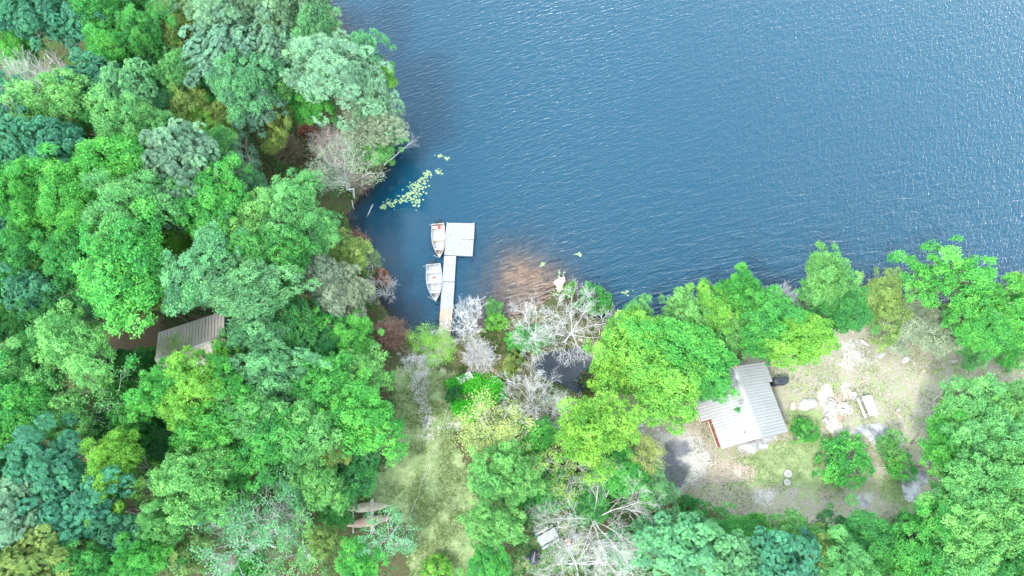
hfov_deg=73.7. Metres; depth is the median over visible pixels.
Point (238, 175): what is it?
sapling
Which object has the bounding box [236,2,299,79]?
oak tree
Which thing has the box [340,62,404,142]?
pine tree
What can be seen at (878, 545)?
leafy tree
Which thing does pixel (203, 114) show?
leafy tree
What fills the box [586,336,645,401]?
leafy tree
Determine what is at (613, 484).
leafy tree
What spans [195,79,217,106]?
sapling
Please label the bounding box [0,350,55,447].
leafy tree
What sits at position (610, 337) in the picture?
leafy tree
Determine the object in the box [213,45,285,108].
oak tree
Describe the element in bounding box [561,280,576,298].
bush
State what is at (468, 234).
dock platform
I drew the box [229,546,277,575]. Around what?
sapling
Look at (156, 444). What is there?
leafy tree
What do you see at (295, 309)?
leafy tree
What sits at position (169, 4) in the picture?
leafy tree
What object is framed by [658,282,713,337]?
leafy tree
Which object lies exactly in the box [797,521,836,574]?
leafy tree
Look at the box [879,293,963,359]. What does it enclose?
leafy tree
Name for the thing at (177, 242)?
sapling
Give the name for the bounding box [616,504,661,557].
leafy tree
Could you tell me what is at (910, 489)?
rock outcrop
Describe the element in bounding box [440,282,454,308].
dock walkway
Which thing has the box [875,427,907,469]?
bush
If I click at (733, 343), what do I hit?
leafy tree
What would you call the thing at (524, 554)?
undergrowth
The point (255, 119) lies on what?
oak tree
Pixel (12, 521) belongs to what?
oak tree
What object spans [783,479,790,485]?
well cover
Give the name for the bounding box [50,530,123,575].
leafy tree
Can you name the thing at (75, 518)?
oak tree
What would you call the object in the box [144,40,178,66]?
sapling
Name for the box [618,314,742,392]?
leafy tree
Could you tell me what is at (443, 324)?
wooden walkway
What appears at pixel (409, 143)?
leaning branch
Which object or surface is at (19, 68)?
leafy tree
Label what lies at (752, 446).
rock outcrop
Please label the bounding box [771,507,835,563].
leafy tree
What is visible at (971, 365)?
leafy tree
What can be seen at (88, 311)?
sapling
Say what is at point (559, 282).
boulder
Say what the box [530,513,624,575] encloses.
dead tree
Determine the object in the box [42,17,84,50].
sapling
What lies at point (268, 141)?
leafy tree
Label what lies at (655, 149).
lake water
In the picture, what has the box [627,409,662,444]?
dead tree
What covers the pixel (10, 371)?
leafy tree
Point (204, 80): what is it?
sapling
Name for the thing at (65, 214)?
leafy tree
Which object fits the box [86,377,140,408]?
sapling
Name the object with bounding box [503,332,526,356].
bush
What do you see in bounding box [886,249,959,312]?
leafy tree
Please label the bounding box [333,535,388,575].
leafy tree
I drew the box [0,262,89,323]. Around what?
oak tree
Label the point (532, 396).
dead tree
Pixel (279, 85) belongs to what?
leafy tree
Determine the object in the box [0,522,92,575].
oak tree
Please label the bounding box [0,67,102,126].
leafy tree
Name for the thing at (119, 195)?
leafy tree
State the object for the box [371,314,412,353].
dry shrub
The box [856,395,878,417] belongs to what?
picnic table
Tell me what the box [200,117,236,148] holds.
leafy tree
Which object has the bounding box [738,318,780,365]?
leafy tree
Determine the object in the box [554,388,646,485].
leafy tree
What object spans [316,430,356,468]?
sapling
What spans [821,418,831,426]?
wooden chair
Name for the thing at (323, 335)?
leafy tree
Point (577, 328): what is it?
dead tree
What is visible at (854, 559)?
leafy tree
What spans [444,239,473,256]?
dock platform
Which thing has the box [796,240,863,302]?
leafy tree
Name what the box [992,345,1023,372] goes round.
bush
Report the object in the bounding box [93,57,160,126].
oak tree
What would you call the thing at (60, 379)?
sapling
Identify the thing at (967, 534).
leafy tree
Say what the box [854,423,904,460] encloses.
rock outcrop
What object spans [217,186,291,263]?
leafy tree
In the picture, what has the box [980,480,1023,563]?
leafy tree
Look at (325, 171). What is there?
bare tree
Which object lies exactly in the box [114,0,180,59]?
leafy tree
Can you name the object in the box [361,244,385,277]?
leafy tree
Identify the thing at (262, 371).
leafy tree
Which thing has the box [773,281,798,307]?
dry shrub
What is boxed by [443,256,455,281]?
dock walkway
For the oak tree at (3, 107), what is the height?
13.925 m
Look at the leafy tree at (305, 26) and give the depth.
77.00 m
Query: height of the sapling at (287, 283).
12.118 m
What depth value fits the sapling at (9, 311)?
66.87 m
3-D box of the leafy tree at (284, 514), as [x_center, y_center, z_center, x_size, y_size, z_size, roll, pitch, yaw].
[-22.372,20.971,65.270,8.432,12.391,8.447,10,70,4]
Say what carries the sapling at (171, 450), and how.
on the ground at (526, 284)
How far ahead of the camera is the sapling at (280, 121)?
78.33 m
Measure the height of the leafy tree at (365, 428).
13.298 m
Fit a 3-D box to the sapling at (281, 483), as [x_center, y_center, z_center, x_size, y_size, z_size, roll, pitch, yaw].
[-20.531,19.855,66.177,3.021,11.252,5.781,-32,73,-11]
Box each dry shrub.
[265,130,313,167]
[295,119,318,139]
[301,122,347,169]
[346,226,370,248]
[350,171,373,196]
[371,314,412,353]
[373,267,391,287]
[459,335,500,375]
[574,368,596,393]
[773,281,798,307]
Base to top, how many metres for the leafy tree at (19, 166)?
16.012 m
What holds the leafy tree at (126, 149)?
on the ground at (526, 284)
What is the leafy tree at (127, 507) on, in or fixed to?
on the ground at (526, 284)
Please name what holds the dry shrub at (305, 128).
on the ground at (526, 284)
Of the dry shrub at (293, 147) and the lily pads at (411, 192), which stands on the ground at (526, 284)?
the dry shrub at (293, 147)
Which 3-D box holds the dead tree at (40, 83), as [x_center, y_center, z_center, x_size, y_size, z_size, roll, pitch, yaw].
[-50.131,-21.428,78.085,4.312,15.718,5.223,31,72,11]
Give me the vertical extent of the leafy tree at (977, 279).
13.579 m
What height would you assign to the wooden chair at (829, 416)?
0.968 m
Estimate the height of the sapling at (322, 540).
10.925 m
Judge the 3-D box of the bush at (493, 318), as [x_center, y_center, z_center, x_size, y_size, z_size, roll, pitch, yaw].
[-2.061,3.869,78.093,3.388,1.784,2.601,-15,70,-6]
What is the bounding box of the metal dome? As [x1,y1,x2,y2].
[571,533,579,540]
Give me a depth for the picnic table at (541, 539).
69.03 m
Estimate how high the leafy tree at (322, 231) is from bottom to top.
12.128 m
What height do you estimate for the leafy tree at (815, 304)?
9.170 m
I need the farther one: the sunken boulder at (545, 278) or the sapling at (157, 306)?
the sunken boulder at (545, 278)
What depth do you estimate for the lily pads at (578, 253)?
80.71 m
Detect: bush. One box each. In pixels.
[134,345,155,375]
[416,552,455,575]
[443,382,462,403]
[482,313,509,331]
[484,295,503,317]
[502,346,526,378]
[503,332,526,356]
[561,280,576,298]
[571,281,613,315]
[675,494,712,520]
[743,512,773,535]
[789,416,821,444]
[806,429,876,490]
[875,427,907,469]
[882,452,919,482]
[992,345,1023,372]
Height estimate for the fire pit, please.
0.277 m
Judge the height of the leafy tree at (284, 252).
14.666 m
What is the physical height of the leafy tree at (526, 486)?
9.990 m
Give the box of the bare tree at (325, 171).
[300,132,386,197]
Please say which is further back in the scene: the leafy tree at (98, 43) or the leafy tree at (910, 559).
the leafy tree at (98, 43)
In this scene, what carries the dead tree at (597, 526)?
on the ground at (526, 284)
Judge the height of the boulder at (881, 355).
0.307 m
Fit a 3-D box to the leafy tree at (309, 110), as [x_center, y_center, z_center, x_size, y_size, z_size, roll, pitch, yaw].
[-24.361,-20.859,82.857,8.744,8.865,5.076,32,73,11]
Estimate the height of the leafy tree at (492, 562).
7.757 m
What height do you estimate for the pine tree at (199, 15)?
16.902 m
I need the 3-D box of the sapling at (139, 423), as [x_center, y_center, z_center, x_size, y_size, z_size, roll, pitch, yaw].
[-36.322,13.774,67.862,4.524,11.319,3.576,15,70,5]
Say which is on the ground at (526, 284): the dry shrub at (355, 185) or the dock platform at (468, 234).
the dry shrub at (355, 185)
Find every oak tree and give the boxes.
[0,0,59,62]
[0,0,84,62]
[0,70,36,118]
[0,105,46,175]
[0,152,17,195]
[0,197,12,232]
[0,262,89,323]
[0,410,103,520]
[0,464,50,562]
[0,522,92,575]
[14,114,90,164]
[16,465,138,554]
[34,0,113,55]
[52,46,122,97]
[85,513,166,562]
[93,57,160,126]
[134,117,220,213]
[154,179,198,233]
[177,0,261,88]
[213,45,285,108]
[229,89,288,138]
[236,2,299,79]
[631,510,716,575]
[698,520,765,575]
[750,526,821,575]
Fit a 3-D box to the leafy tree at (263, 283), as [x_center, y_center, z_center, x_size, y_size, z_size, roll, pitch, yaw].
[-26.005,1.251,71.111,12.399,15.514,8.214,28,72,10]
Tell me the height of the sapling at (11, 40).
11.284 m
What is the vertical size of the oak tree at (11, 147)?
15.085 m
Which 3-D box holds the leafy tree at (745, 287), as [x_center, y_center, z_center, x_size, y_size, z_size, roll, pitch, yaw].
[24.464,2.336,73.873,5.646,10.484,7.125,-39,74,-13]
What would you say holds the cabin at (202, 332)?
on the ground at (526, 284)
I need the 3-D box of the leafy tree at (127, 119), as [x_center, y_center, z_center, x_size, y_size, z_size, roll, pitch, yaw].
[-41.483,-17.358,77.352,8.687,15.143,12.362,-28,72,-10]
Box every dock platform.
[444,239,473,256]
[446,222,474,239]
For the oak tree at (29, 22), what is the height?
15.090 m
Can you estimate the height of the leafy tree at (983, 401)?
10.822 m
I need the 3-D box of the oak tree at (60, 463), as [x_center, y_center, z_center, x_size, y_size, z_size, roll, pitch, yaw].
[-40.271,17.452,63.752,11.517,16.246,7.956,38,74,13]
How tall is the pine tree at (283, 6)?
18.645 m
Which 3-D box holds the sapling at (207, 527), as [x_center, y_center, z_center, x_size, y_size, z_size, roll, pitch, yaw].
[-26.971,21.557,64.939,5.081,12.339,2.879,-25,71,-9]
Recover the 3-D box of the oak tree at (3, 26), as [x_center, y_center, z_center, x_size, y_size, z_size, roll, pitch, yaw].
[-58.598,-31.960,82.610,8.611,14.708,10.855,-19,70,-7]
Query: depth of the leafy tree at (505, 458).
64.25 m
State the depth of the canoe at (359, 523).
69.52 m
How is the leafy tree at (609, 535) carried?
on the ground at (526, 284)
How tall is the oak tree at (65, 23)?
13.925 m
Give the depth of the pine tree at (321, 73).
74.53 m
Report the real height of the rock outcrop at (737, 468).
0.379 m
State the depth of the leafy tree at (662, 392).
65.86 m
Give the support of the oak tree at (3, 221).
on the ground at (526, 284)
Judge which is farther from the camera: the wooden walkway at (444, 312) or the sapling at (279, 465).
the wooden walkway at (444, 312)
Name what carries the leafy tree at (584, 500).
on the ground at (526, 284)
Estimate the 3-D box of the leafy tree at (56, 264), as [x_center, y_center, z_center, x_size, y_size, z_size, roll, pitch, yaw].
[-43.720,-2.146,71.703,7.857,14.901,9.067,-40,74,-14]
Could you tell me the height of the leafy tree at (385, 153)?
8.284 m
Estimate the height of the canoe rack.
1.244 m
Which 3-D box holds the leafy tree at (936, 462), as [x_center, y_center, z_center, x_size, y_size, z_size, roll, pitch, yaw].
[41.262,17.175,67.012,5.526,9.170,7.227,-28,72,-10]
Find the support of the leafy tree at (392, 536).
on the ground at (526, 284)
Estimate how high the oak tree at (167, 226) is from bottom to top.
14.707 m
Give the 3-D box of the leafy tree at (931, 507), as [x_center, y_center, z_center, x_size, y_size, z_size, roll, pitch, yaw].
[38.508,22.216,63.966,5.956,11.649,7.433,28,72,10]
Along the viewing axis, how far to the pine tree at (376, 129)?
77.32 m
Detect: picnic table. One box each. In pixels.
[535,524,558,549]
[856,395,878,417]
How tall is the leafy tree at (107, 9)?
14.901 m
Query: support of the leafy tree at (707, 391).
on the ground at (526, 284)
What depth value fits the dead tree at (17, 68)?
74.92 m
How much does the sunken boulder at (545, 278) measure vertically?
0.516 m
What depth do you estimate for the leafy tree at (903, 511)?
63.80 m
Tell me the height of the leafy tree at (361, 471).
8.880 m
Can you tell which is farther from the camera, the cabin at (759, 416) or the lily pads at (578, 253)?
the lily pads at (578, 253)
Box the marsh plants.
[457,314,608,420]
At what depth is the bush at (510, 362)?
75.55 m
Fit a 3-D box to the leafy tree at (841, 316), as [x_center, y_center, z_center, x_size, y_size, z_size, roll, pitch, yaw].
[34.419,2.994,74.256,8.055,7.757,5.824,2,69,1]
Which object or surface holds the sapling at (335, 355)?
on the ground at (526, 284)
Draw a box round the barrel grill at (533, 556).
[526,549,539,564]
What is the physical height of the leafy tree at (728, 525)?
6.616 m
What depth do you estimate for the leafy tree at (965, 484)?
60.42 m
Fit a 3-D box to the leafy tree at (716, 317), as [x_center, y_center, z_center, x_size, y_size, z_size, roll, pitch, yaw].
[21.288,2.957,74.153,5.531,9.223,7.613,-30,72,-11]
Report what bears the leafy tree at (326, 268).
on the ground at (526, 284)
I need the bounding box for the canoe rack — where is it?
[353,499,373,534]
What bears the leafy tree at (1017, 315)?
on the ground at (526, 284)
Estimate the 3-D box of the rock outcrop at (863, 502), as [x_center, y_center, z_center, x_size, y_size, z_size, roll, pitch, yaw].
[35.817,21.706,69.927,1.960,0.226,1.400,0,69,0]
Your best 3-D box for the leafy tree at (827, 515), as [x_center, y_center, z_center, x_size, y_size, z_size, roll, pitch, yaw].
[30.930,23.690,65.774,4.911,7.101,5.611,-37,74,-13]
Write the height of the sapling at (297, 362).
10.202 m
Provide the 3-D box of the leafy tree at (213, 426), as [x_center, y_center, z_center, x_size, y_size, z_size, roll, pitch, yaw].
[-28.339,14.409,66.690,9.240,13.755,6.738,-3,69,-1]
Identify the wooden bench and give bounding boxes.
[457,371,472,383]
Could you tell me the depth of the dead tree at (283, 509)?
63.37 m
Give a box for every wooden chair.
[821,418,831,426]
[824,412,834,421]
[826,398,835,407]
[841,389,850,399]
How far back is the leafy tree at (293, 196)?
69.97 m
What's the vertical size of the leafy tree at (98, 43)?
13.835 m
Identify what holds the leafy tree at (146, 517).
on the ground at (526, 284)
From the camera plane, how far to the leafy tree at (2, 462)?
62.56 m
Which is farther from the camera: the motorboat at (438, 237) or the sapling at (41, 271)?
the motorboat at (438, 237)
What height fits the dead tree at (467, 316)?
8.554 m
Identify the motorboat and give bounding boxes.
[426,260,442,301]
[431,219,445,257]
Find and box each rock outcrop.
[733,460,745,487]
[738,435,773,453]
[817,383,855,437]
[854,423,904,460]
[855,493,868,506]
[899,469,927,501]
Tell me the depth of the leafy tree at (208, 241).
65.77 m
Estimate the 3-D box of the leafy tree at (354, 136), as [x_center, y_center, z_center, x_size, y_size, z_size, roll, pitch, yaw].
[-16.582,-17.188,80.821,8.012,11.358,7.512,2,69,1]
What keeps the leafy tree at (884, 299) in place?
on the ground at (526, 284)
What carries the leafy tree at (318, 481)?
on the ground at (526, 284)
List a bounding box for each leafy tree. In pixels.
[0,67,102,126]
[0,153,70,216]
[0,164,57,252]
[0,223,48,287]
[0,293,32,341]
[0,336,54,387]
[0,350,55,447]
[0,415,44,481]
[1,57,38,89]
[4,324,95,379]
[14,278,108,328]
[22,298,116,392]
[27,131,162,199]
[27,227,126,295]
[27,388,95,441]
[31,162,103,240]
[49,364,140,440]
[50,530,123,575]
[55,91,110,134]
[61,195,183,370]
[62,0,123,35]
[70,168,187,264]
[78,426,146,512]
[81,83,175,161]
[82,20,138,67]
[83,410,146,445]
[84,486,154,531]
[88,348,146,387]
[107,530,187,575]
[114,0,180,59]
[116,354,200,428]
[117,0,151,25]
[119,449,182,511]
[126,48,164,92]
[127,414,181,482]
[135,498,204,551]
[142,0,211,52]
[145,442,238,533]
[146,44,202,96]
[148,0,184,26]
[154,345,230,433]
[156,66,214,133]
[157,211,249,316]
[157,329,192,355]
[157,397,243,460]
[161,151,253,255]
[167,498,272,575]
[181,254,322,335]
[185,106,209,132]
[187,93,244,147]
[194,437,277,492]
[195,339,266,427]
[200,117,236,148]
[204,47,281,127]
[211,386,304,455]
[216,464,310,558]
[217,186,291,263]
[217,313,293,356]
[220,129,262,176]
[221,338,332,399]
[222,220,321,291]
[236,401,313,493]
[252,118,289,156]
[253,293,328,358]
[254,167,325,254]
[255,505,326,575]
[263,360,319,410]
[267,56,311,119]
[277,79,338,131]
[277,398,352,473]
[279,349,366,410]
[281,0,341,64]
[281,312,343,361]
[284,200,342,255]
[288,431,349,516]
[311,306,384,357]
[312,367,409,466]
[314,484,358,533]
[323,226,373,274]
[323,341,397,407]
[333,439,385,502]
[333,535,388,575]
[335,95,405,166]
[346,133,409,176]
[350,502,419,562]
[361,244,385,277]
[364,58,398,97]
[405,323,458,367]
[452,379,543,467]
[456,498,528,550]
[456,531,512,575]
[466,460,516,504]
[468,435,531,486]
[495,450,549,506]
[499,464,579,522]
[512,322,552,355]
[516,415,559,460]
[526,437,598,507]
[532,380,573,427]
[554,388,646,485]
[564,463,609,530]
[582,300,676,397]
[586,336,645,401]
[587,440,654,506]
[599,336,707,435]
[601,524,648,573]
[604,293,655,328]
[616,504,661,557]
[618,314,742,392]
[622,432,669,474]
[636,461,681,523]
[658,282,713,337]
[681,509,725,575]
[684,338,740,413]
[685,278,745,339]
[698,501,758,556]
[704,309,747,359]
[711,261,772,315]
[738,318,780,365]
[740,284,834,362]
[761,311,841,372]
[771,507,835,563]
[794,275,838,311]
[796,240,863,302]
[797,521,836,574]
[804,524,881,575]
[806,284,880,334]
[814,502,861,548]
[834,493,920,575]
[852,266,913,353]
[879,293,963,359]
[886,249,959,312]
[888,513,952,575]
[892,506,923,543]
[910,235,999,309]
[910,393,974,457]
[912,419,981,493]
[912,488,979,548]
[914,489,1013,575]
[919,536,1002,575]
[929,448,1023,528]
[938,372,1009,455]
[939,406,1023,467]
[940,293,1019,361]
[947,263,1023,321]
[952,324,988,372]
[968,375,1023,459]
[970,531,1023,575]
[979,436,1023,523]
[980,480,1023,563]
[986,283,1023,358]
[1002,268,1023,296]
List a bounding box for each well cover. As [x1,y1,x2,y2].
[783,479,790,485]
[784,469,791,477]
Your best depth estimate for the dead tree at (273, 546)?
63.09 m
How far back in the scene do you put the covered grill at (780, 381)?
73.20 m
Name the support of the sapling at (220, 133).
on the ground at (526, 284)
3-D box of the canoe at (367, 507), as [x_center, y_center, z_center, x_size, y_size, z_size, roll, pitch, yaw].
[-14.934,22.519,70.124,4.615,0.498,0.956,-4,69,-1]
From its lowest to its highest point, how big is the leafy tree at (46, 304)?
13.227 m
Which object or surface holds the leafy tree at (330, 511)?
on the ground at (526, 284)
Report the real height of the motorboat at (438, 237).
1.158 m
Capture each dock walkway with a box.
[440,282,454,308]
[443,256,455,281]
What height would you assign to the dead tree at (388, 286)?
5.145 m
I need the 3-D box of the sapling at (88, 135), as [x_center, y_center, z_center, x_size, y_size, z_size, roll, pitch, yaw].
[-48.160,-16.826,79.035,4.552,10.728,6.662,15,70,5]
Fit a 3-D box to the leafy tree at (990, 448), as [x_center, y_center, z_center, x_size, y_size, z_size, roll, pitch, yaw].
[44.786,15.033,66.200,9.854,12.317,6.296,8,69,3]
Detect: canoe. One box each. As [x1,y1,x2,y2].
[347,515,389,527]
[348,502,387,511]
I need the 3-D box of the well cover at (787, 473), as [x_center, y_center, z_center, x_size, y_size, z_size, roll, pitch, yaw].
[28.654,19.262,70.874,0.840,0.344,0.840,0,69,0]
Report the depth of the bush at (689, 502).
68.68 m
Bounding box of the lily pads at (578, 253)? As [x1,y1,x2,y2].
[540,252,633,298]
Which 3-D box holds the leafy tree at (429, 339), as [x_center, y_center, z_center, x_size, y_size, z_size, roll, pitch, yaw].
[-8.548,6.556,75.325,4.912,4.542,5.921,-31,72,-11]
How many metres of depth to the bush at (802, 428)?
71.12 m
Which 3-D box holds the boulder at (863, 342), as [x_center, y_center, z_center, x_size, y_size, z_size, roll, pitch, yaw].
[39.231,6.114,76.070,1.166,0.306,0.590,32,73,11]
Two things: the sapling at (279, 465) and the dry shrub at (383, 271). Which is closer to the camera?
the sapling at (279, 465)
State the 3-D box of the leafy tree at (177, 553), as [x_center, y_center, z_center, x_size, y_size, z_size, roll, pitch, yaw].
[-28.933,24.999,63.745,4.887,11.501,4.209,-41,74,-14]
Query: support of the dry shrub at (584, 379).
on the ground at (526, 284)
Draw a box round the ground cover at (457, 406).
[446,371,506,423]
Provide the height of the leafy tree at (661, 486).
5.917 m
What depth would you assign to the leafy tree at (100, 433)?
66.41 m
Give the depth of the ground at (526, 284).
73.48 m
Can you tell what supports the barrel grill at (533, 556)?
on the ground at (526, 284)
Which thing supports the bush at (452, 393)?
on the ground at (526, 284)
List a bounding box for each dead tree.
[0,43,54,117]
[12,51,65,95]
[201,491,304,575]
[259,493,311,537]
[307,138,365,191]
[366,269,399,304]
[432,294,484,350]
[491,357,584,439]
[503,291,566,362]
[522,449,667,575]
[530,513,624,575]
[531,276,617,368]
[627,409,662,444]
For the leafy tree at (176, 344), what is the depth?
70.66 m
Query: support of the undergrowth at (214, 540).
on the ground at (526, 284)
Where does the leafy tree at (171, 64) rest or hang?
on the ground at (526, 284)
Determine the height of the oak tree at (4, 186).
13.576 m
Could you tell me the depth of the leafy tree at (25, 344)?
63.09 m
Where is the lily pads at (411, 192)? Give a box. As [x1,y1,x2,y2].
[380,170,431,210]
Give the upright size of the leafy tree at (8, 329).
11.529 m
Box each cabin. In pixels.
[155,313,240,377]
[693,362,787,448]
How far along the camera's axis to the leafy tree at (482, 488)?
63.70 m
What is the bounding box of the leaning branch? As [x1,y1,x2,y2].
[384,134,417,164]
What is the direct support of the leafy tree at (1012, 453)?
on the ground at (526, 284)
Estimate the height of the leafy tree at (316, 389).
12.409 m
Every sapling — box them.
[0,26,46,75]
[0,293,17,320]
[14,365,94,404]
[20,255,55,278]
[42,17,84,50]
[66,114,100,152]
[71,282,137,325]
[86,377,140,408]
[105,50,146,65]
[105,400,158,441]
[118,285,188,322]
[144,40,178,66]
[147,78,175,124]
[155,224,195,265]
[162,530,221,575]
[166,432,206,462]
[188,66,215,92]
[192,495,247,532]
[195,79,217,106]
[204,122,240,172]
[206,332,245,374]
[210,156,247,198]
[223,477,268,511]
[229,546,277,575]
[237,163,268,207]
[262,88,294,145]
[274,451,316,479]
[274,467,314,516]
[277,276,304,304]
[287,345,316,377]
[304,521,344,559]
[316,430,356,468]
[321,341,367,370]
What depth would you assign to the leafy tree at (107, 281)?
64.11 m
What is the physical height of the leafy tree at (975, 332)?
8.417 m
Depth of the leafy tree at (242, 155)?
76.41 m
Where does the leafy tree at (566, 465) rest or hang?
on the ground at (526, 284)
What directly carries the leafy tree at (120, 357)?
on the ground at (526, 284)
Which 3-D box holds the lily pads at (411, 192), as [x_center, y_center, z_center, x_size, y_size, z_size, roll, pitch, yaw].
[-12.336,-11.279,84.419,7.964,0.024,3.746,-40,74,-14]
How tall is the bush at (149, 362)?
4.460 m
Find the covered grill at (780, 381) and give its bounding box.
[771,376,788,385]
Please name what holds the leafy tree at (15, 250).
on the ground at (526, 284)
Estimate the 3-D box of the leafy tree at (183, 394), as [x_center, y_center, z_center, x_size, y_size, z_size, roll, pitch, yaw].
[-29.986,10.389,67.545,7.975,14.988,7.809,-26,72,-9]
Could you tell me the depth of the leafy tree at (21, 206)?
67.88 m
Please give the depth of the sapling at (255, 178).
74.87 m
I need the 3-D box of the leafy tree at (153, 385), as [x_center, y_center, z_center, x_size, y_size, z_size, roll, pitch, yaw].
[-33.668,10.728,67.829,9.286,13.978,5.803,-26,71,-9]
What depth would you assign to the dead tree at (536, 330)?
72.16 m
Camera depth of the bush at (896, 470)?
69.47 m
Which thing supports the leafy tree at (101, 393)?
on the ground at (526, 284)
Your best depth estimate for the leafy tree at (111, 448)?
60.11 m
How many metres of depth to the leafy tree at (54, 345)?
62.74 m
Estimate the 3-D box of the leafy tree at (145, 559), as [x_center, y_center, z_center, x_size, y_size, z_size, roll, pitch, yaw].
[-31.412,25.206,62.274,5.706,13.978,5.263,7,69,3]
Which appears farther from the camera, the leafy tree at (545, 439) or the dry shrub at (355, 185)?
the dry shrub at (355, 185)
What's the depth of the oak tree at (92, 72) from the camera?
74.89 m
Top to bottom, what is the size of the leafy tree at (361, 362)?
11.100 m
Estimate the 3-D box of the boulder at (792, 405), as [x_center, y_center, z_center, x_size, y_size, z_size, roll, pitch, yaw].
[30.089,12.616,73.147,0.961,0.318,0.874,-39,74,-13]
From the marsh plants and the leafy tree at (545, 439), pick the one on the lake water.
the marsh plants
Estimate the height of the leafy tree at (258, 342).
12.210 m
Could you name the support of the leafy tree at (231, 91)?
on the ground at (526, 284)
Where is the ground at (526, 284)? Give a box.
[0,0,1023,575]
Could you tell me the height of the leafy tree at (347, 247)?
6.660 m
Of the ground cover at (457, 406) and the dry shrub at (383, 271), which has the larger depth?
the dry shrub at (383, 271)
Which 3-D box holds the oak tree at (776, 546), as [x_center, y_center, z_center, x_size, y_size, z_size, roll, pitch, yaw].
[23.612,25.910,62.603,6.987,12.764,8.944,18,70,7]
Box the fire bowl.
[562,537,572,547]
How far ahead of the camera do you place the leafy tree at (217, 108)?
78.13 m
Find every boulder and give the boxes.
[507,264,517,273]
[542,272,548,283]
[554,277,564,291]
[790,401,795,410]
[797,398,818,410]
[848,391,856,399]
[859,339,868,345]
[877,352,884,358]
[902,356,909,362]
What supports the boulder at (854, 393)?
on the ground at (526, 284)
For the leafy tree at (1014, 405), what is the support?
on the ground at (526, 284)
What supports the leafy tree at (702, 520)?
on the ground at (526, 284)
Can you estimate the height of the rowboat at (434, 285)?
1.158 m
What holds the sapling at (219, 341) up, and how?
on the ground at (526, 284)
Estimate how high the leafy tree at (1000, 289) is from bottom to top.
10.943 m
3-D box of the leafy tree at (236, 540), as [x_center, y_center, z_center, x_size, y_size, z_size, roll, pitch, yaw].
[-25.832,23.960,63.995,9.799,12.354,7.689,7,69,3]
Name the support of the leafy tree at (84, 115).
on the ground at (526, 284)
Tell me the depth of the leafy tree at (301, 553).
62.12 m
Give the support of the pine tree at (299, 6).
on the ground at (526, 284)
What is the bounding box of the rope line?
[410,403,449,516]
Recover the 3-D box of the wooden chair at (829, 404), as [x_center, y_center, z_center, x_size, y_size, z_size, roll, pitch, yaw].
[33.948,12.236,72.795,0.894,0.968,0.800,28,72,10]
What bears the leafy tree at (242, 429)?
on the ground at (526, 284)
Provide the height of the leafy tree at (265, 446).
13.231 m
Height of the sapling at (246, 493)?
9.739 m
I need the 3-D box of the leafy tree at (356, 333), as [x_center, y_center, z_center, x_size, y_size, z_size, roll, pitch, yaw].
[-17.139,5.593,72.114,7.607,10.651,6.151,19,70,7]
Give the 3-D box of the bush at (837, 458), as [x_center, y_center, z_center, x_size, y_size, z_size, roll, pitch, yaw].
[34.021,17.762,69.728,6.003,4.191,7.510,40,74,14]
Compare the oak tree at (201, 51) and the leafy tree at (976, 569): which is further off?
the oak tree at (201, 51)
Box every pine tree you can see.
[171,0,252,37]
[228,0,307,34]
[263,0,331,27]
[278,28,392,131]
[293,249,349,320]
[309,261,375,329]
[317,28,395,78]
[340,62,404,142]
[341,94,409,161]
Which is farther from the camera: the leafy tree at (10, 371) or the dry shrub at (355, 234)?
the dry shrub at (355, 234)
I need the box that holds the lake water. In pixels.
[335,0,1023,334]
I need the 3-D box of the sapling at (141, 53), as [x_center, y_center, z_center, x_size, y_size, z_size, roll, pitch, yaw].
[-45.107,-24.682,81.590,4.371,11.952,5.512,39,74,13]
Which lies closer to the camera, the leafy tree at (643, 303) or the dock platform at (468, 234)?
the leafy tree at (643, 303)
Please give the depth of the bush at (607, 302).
77.90 m
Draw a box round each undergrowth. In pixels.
[0,6,396,575]
[470,303,1023,575]
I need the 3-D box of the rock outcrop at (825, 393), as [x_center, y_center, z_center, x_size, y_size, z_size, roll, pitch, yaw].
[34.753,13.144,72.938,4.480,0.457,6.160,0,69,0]
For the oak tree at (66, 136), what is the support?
on the ground at (526, 284)
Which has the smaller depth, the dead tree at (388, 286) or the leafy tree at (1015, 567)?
the leafy tree at (1015, 567)
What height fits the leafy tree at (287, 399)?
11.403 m
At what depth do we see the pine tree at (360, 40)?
77.51 m
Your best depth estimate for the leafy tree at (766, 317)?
68.88 m
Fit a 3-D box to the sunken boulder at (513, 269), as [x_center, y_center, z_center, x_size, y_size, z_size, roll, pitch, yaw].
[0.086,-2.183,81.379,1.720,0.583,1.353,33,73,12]
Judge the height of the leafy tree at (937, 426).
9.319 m
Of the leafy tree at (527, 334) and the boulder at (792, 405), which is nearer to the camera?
the boulder at (792, 405)
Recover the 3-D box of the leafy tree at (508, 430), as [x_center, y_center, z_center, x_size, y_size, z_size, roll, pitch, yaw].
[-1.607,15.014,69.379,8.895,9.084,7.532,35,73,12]
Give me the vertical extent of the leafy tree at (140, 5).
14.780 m
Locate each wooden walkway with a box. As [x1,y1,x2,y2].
[438,322,450,355]
[439,309,452,321]
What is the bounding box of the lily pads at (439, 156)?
[434,154,449,174]
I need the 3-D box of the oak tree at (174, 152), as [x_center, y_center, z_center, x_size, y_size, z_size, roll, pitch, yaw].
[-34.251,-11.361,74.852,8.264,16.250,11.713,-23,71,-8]
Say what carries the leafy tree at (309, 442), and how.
on the ground at (526, 284)
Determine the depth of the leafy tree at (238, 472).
62.08 m
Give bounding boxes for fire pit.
[835,401,851,416]
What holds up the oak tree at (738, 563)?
on the ground at (526, 284)

